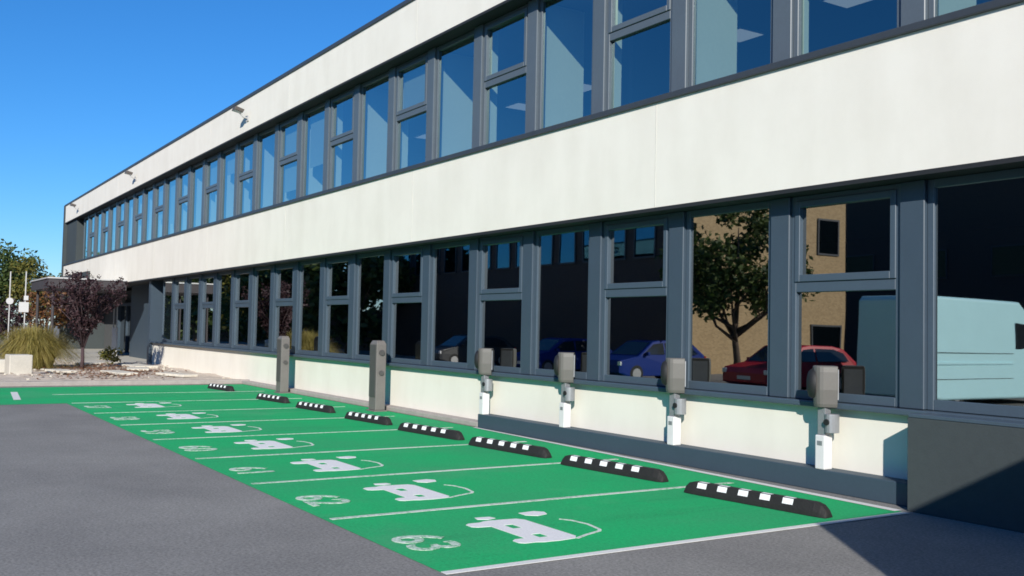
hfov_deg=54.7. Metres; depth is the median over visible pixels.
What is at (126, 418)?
painted bay number
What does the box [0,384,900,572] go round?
parking bays
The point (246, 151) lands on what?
window
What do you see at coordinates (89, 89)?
sky
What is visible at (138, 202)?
window
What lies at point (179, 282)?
window
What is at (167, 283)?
window
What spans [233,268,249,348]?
window
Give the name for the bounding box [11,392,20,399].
corner line
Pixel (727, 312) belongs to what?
window
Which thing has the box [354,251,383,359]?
window
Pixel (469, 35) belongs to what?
window
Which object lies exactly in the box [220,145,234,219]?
window
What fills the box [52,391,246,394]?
bay line
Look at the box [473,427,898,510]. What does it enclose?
wall line
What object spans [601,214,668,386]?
window
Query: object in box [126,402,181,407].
painted car symbol
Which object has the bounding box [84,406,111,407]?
painted bay number
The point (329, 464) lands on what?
painted car symbol
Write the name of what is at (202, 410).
bay line
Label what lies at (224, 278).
window
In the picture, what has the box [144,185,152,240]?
window
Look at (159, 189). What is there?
window
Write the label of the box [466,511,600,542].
painted car symbol
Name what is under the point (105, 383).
bed kerb
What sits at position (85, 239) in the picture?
window
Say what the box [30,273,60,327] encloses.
street tree
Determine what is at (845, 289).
window
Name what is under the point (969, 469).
stair wall
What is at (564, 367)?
car charger
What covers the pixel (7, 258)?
street tree
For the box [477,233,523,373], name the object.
window
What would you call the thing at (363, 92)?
window
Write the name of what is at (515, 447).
wheel stop
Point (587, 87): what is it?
ceiling light
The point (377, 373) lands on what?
charging totem
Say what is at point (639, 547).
edge line
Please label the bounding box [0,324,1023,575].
ground
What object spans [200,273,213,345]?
window
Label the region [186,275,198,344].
window
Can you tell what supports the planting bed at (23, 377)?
on the ground at (84, 492)
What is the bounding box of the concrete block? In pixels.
[4,354,32,373]
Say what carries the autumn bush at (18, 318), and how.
on the ground at (84, 492)
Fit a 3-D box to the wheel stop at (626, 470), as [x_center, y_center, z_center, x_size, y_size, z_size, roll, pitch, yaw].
[1.238,2.222,12.281,0.168,0.138,1.800,3,-3,-39]
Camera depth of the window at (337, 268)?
23.96 m
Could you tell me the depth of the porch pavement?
45.08 m
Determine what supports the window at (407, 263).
in the office building
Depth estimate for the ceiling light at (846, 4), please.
16.65 m
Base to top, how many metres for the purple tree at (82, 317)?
3.514 m
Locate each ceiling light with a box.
[413,133,425,138]
[503,101,525,110]
[583,82,591,91]
[737,26,765,42]
[820,0,872,8]
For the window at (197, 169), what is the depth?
35.16 m
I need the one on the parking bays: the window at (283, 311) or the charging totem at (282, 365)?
the charging totem at (282, 365)
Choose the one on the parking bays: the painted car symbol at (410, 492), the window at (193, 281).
the painted car symbol at (410, 492)
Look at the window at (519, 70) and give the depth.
18.03 m
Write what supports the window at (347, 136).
in the office building
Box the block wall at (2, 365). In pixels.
[0,359,4,372]
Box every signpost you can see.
[6,271,12,333]
[19,271,28,328]
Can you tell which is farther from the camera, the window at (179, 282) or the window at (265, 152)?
the window at (179, 282)
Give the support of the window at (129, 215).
in the office building
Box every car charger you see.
[474,348,493,414]
[554,352,575,427]
[661,358,685,444]
[806,365,838,469]
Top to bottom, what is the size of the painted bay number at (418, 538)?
0.004 m
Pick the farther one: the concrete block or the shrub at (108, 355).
the shrub at (108, 355)
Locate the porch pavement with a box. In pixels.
[55,349,146,362]
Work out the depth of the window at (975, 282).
10.00 m
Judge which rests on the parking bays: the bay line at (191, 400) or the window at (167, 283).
the bay line at (191, 400)
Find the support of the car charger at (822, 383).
on the office building
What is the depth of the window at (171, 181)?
38.31 m
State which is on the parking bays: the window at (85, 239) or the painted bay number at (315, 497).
the painted bay number at (315, 497)
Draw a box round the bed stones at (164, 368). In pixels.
[4,360,224,379]
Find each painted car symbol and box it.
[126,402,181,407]
[157,412,218,418]
[191,424,261,432]
[234,438,313,448]
[290,456,383,471]
[363,479,473,500]
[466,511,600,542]
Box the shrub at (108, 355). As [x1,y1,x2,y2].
[97,346,125,364]
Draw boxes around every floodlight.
[124,170,136,180]
[232,106,248,121]
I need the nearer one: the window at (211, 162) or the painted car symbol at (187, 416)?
the painted car symbol at (187, 416)
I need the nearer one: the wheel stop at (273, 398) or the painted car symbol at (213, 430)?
the painted car symbol at (213, 430)
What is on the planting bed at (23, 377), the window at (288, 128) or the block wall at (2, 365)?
the block wall at (2, 365)
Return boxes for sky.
[0,0,404,324]
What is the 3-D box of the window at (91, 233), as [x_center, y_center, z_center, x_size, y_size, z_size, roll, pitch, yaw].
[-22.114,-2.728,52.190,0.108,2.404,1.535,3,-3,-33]
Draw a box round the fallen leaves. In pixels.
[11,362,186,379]
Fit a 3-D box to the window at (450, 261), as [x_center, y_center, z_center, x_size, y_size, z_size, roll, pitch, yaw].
[-1.170,0.323,19.179,0.080,2.426,1.572,3,-3,-33]
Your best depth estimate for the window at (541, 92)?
16.82 m
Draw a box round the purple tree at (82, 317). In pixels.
[43,269,130,367]
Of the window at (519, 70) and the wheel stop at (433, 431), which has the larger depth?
the window at (519, 70)
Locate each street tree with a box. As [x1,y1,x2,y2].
[0,239,39,313]
[3,256,59,327]
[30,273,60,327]
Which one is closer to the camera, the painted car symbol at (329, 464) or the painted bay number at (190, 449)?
the painted car symbol at (329, 464)
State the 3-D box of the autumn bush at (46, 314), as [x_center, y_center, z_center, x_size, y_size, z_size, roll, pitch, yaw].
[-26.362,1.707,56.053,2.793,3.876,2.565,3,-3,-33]
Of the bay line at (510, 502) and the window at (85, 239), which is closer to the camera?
the bay line at (510, 502)
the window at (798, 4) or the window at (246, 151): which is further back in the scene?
the window at (246, 151)
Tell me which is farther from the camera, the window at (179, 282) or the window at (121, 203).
the window at (121, 203)
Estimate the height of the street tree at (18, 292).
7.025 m
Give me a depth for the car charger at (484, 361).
17.45 m
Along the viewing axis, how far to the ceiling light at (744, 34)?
18.51 m
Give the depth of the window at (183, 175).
36.73 m
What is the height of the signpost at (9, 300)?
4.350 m
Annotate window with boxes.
[83,216,87,258]
[89,213,94,256]
[95,210,101,254]
[102,206,108,252]
[109,203,115,250]
[117,198,124,248]
[125,195,132,246]
[134,190,142,243]
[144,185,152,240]
[154,179,163,238]
[161,279,171,342]
[165,174,175,234]
[173,277,184,343]
[177,167,188,231]
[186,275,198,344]
[190,161,202,227]
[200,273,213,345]
[204,153,217,223]
[216,271,230,347]
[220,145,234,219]
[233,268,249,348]
[237,136,253,214]
[252,266,270,350]
[257,126,274,208]
[273,263,293,352]
[278,115,297,202]
[297,259,319,355]
[302,102,324,196]
[324,255,349,357]
[328,88,353,188]
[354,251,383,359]
[359,71,388,179]
[389,246,422,364]
[394,52,427,169]
[429,240,469,368]
[434,30,473,158]
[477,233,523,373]
[482,4,527,144]
[533,224,589,379]
[538,0,593,128]
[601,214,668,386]
[606,0,671,109]
[685,201,770,395]
[688,0,772,86]
[791,184,899,406]
[793,0,900,56]
[927,167,1023,417]
[928,0,938,18]
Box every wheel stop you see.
[207,383,234,390]
[256,393,289,402]
[295,401,335,412]
[344,411,392,424]
[398,422,464,439]
[468,436,551,457]
[561,455,668,481]
[684,481,832,518]
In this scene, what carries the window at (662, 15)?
in the office building
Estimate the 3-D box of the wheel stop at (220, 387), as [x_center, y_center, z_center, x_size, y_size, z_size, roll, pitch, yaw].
[-7.714,2.628,26.219,0.168,0.138,1.548,3,-3,-39]
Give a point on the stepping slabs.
(144, 367)
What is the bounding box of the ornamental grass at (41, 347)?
[0,323,93,370]
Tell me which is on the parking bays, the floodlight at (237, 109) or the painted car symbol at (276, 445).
the painted car symbol at (276, 445)
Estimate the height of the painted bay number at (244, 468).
0.004 m
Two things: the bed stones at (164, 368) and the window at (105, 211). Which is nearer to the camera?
the bed stones at (164, 368)
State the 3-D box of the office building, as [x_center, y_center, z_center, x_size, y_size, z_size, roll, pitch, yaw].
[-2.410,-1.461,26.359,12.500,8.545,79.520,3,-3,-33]
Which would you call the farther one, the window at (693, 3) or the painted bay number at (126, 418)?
the painted bay number at (126, 418)
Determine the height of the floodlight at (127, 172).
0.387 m
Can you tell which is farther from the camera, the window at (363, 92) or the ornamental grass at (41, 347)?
the ornamental grass at (41, 347)
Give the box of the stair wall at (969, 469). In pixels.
[907,413,1023,532]
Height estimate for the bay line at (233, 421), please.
0.004 m
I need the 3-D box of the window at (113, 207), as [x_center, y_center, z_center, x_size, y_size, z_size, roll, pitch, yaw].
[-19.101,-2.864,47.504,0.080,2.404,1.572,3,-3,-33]
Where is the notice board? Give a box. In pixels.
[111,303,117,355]
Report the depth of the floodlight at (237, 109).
29.10 m
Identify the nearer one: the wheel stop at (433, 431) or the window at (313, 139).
the wheel stop at (433, 431)
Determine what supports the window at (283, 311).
in the office building
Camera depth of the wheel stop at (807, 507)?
10.06 m
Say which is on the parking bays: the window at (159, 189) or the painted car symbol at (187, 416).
the painted car symbol at (187, 416)
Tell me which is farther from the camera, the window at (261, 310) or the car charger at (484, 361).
the window at (261, 310)
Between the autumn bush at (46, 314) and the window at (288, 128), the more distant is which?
the autumn bush at (46, 314)
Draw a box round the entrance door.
[117,303,130,352]
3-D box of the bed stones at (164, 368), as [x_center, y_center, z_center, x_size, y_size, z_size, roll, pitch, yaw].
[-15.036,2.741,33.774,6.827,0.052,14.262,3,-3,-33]
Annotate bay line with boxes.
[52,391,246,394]
[93,398,300,402]
[112,406,344,412]
[130,416,388,424]
[153,427,452,439]
[195,441,526,458]
[251,459,618,483]
[329,482,732,519]
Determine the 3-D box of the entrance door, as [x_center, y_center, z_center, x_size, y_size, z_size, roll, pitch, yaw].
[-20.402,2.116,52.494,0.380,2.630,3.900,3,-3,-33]
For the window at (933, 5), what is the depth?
10.52 m
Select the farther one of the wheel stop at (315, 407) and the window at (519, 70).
the wheel stop at (315, 407)
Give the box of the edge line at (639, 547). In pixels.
[442,512,908,574]
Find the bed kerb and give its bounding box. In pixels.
[0,379,249,386]
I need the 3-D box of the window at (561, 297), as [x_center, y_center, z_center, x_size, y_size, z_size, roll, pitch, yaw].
[0.831,0.231,16.050,0.080,2.426,1.572,3,-3,-33]
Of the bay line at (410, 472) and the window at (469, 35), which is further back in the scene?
the window at (469, 35)
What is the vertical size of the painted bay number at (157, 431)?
0.004 m
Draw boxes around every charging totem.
[274,336,289,392]
[366,340,386,411]
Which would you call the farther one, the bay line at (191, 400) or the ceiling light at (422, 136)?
the ceiling light at (422, 136)
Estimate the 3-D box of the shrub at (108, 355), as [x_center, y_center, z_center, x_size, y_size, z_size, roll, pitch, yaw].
[-15.029,2.526,37.252,0.813,0.735,1.211,1,-2,11]
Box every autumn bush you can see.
[0,298,29,337]
[18,289,71,333]
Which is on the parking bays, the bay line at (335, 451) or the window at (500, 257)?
the bay line at (335, 451)
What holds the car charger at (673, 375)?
on the office building
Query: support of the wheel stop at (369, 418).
on the parking bays
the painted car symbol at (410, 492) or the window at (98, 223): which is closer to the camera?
the painted car symbol at (410, 492)
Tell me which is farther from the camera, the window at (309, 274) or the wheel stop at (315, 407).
the window at (309, 274)
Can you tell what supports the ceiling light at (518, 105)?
attached to the office building
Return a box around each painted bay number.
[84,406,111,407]
[110,417,139,419]
[141,430,174,433]
[179,446,216,450]
[229,467,274,473]
[295,495,349,505]
[391,535,460,550]
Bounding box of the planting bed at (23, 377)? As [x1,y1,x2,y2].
[0,358,231,381]
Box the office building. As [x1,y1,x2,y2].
[30,0,1023,506]
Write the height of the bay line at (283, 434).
0.004 m
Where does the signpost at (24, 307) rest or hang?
on the ground at (84, 492)
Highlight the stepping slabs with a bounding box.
[45,361,197,376]
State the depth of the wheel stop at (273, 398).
22.56 m
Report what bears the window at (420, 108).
in the office building

